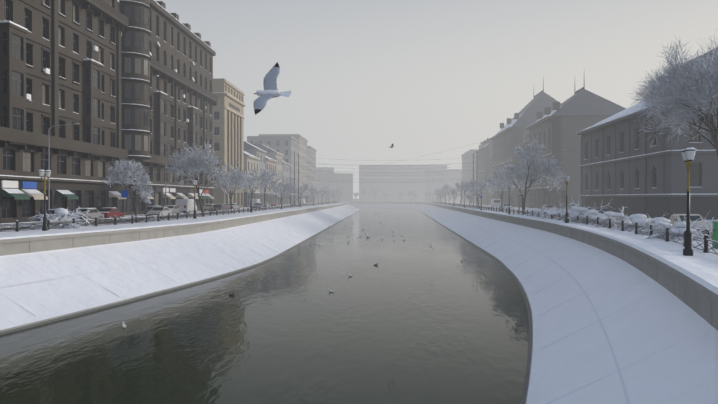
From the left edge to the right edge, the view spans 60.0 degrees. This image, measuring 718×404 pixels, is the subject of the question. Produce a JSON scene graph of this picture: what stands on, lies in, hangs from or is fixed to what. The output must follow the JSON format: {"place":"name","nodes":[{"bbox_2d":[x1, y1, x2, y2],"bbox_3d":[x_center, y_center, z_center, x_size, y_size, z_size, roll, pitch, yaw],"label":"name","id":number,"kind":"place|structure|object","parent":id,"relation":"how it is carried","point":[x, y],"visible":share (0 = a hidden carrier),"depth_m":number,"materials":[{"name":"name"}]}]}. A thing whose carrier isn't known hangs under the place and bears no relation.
{"place":"outdoors","nodes":[
{"label":"outdoors","id":0,"kind":"place"},
{"bbox_2d":[0,0,217,223],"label":"building","id":1,"kind":"structure","parent":0,"point":[125,80],"depth_m":77.83,"materials":[{"name":"stone"}]},
{"bbox_2d":[213,78,244,207],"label":"building","id":2,"kind":"structure","parent":0,"point":[228,127],"depth_m":150.11,"materials":[{"name":"stone"}]},
{"bbox_2d":[0,208,528,403],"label":"water","id":3,"kind":"structure","parent":0,"point":[413,318],"depth_m":28.94,"materials":[{"name":"grey liquid"}]},
{"bbox_2d":[122,218,473,327],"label":"ducks","id":4,"kind":"object","parent":3,"relation":"on","point":[231,294],"visible":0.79,"depth_m":59.50,"materials":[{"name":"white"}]},
{"bbox_2d":[253,62,290,114],"bbox_3d":[-1.391,-1.732,9.439,0.621,0.913,0.495,0,0,-33],"label":"seagull","id":5,"kind":"object","parent":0,"point":[270,91],"visible":1,"depth_m":9.47,"materials":[{"name":"white"}]},
{"bbox_2d":[244,134,316,206],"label":"row buildings","id":6,"kind":"structure","parent":0,"point":[275,152],"depth_m":251.30,"materials":[{"name":"grey stone"}]},
{"bbox_2d":[0,201,717,403],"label":"canal banks","id":7,"kind":"object","parent":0,"point":[615,319],"visible":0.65,"depth_m":35.21,"materials":[{"name":"white snow"}]},
{"bbox_2d":[0,202,717,271],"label":"roads and pavements","id":8,"kind":"structure","parent":0,"point":[709,260],"depth_m":53.09,"materials":[{"name":"white snow"}]},
{"bbox_2d":[37,209,79,220],"bbox_3d":[-29.949,1.471,62.138,1.730,1.530,4.490,0,0,7],"label":"car","id":9,"kind":"object","parent":8,"relation":"on","point":[48,213],"visible":0.19,"depth_m":61.12,"materials":[{"name":"blue paint"}]},
{"bbox_2d":[73,208,103,221],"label":"car","id":10,"kind":"object","parent":8,"relation":"on","point":[92,213],"visible":0.62,"depth_m":66.59,"materials":[{"name":"grey paint"}]},
{"bbox_2d":[98,207,123,219],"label":"car","id":11,"kind":"object","parent":8,"relation":"on","point":[109,212],"visible":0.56,"depth_m":71.90,"materials":[{"name":"red paint"}]},
{"bbox_2d":[144,206,161,215],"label":"car","id":12,"kind":"object","parent":8,"relation":"on","point":[148,209],"visible":0.25,"depth_m":86.11,"materials":[{"name":"grey paint"}]},
{"bbox_2d":[147,207,171,217],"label":"car","id":13,"kind":"object","parent":8,"relation":"on","point":[164,211],"visible":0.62,"depth_m":79.18,"materials":[{"name":"grey paint"}]},
{"bbox_2d":[0,201,336,231],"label":"fence","id":14,"kind":"object","parent":8,"relation":"on","point":[100,220],"visible":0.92,"depth_m":58.65,"materials":[{"name":"black metal"}]},
{"bbox_2d":[164,205,180,214],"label":"car","id":15,"kind":"object","parent":8,"relation":"on","point":[174,208],"visible":0.52,"depth_m":93.73,"materials":[{"name":"grey paint"}]},
{"bbox_2d":[176,199,196,212],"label":"van","id":16,"kind":"object","parent":8,"relation":"on","point":[185,205],"visible":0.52,"depth_m":99.25,"materials":[{"name":"white paint"}]},
{"bbox_2d":[203,204,213,211],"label":"car","id":17,"kind":"object","parent":8,"relation":"on","point":[208,207],"visible":0.46,"depth_m":114.48,"materials":[{"name":"beige paint"}]},
{"bbox_2d":[211,204,226,212],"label":"car","id":18,"kind":"object","parent":8,"relation":"on","point":[218,207],"visible":0.79,"depth_m":108.19,"materials":[{"name":"grey paint"}]},
{"bbox_2d":[103,141,338,221],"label":"trees","id":19,"kind":"object","parent":8,"relation":"on","point":[192,163],"visible":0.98,"depth_m":84.40,"materials":[{"name":"white plant"}]},
{"bbox_2d":[227,203,238,209],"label":"car","id":20,"kind":"object","parent":8,"relation":"on","point":[235,205],"visible":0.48,"depth_m":132.20,"materials":[{"name":"grey paint"}]},
{"bbox_2d":[249,199,260,206],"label":"truck","id":21,"kind":"object","parent":8,"relation":"on","point":[254,201],"visible":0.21,"depth_m":154.69,"materials":[{"name":"white paint"}]},
{"bbox_2d":[253,203,263,208],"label":"car","id":22,"kind":"object","parent":8,"relation":"on","point":[258,205],"visible":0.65,"depth_m":143.18,"materials":[{"name":"blue paint"}]},
{"bbox_2d":[270,202,278,206],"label":"car","id":23,"kind":"object","parent":8,"relation":"on","point":[273,204],"visible":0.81,"depth_m":183.52,"materials":[{"name":"white paint"}]},
{"bbox_2d":[38,146,696,255],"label":"lamp posts","id":24,"kind":"object","parent":8,"relation":"on","point":[688,154],"visible":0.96,"depth_m":45.72,"materials":[{"name":"black metal"}]},
{"bbox_2d":[48,101,717,208],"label":"street lights","id":25,"kind":"object","parent":8,"relation":"on","point":[230,163],"visible":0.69,"depth_m":92.00},
{"bbox_2d":[294,128,532,206],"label":"overhead wires","id":26,"kind":"object","parent":8,"relation":"on","point":[385,173],"visible":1,"depth_m":168.10,"materials":[{"name":"black metal"}]},
{"bbox_2d":[121,181,717,248],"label":"signs and bin","id":27,"kind":"object","parent":8,"relation":"on","point":[124,193],"visible":0.83,"depth_m":60.75,"materials":[{"name":"green metal"}]},
{"bbox_2d":[491,199,500,206],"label":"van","id":28,"kind":"object","parent":8,"relation":"on","point":[495,202],"visible":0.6,"depth_m":159.20,"materials":[{"name":"white paint"}]},
{"bbox_2d":[500,203,512,208],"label":"car","id":29,"kind":"object","parent":8,"relation":"on","point":[504,204],"visible":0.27,"depth_m":128.60,"materials":[{"name":"grey paint"}]},
{"bbox_2d":[541,205,556,209],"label":"car","id":30,"kind":"object","parent":8,"relation":"on","point":[547,207],"visible":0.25,"depth_m":103.43,"materials":[{"name":"grey paint"}]},
{"bbox_2d":[385,201,717,254],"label":"fence","id":31,"kind":"object","parent":8,"relation":"on","point":[666,239],"visible":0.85,"depth_m":42.56,"materials":[{"name":"black metal"}]},
{"bbox_2d":[589,208,608,213],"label":"car","id":32,"kind":"object","parent":8,"relation":"on","point":[605,210],"visible":0.04,"depth_m":67.88,"materials":[{"name":"grey paint"}]},
{"bbox_2d":[669,214,710,234],"bbox_3d":[22.574,1.589,42.830,1.730,1.530,4.490,0,0,11],"label":"car","id":33,"kind":"object","parent":8,"relation":"on","point":[673,218],"visible":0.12,"depth_m":42.12,"materials":[{"name":"beige paint"}]},
{"bbox_2d":[316,165,461,200],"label":"buildings","id":34,"kind":"structure","parent":0,"point":[427,178],"depth_m":634.47,"materials":[{"name":"grey stone"}]},
{"bbox_2d":[339,199,459,202],"bbox_3d":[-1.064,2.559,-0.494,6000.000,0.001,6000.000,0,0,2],"label":"bridge","id":35,"kind":"structure","parent":0,"point":[357,200],"depth_m":481.92,"materials":[{"name":"grey concrete"}]},
{"bbox_2d":[28,196,717,241],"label":"shrubs","id":36,"kind":"object","parent":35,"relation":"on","point":[62,214],"visible":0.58,"depth_m":50.04,"materials":[{"name":"white plant"}]},
{"bbox_2d":[319,184,449,202],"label":"trees","id":37,"kind":"object","parent":35,"relation":"on","point":[376,192],"visible":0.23,"depth_m":382.43,"materials":[{"name":"white plant"}]},
{"bbox_2d":[434,136,564,213],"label":"trees","id":38,"kind":"object","parent":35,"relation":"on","point":[536,162],"visible":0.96,"depth_m":95.29,"materials":[{"name":"white plant"}]},
{"bbox_2d":[629,34,717,156],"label":"tree","id":39,"kind":"object","parent":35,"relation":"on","point":[688,92],"visible":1,"depth_m":51.81,"materials":[{"name":"white plant"}]},
{"bbox_2d":[155,0,717,198],"label":"sky","id":40,"kind":"structure","parent":0,"point":[423,78],"materials":[{"name":"grey"}]},
{"bbox_2d":[461,149,491,202],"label":"buildings","id":41,"kind":"structure","parent":0,"point":[467,157],"depth_m":315.21,"materials":[{"name":"grey stone"}]},
{"bbox_2d":[475,81,625,209],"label":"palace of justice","id":42,"kind":"structure","parent":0,"point":[555,125],"depth_m":139.14,"materials":[{"name":"stone"}]},
{"bbox_2d":[577,48,717,219],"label":"building","id":43,"kind":"structure","parent":0,"point":[628,172],"depth_m":77.02,"materials":[{"name":"paint"}]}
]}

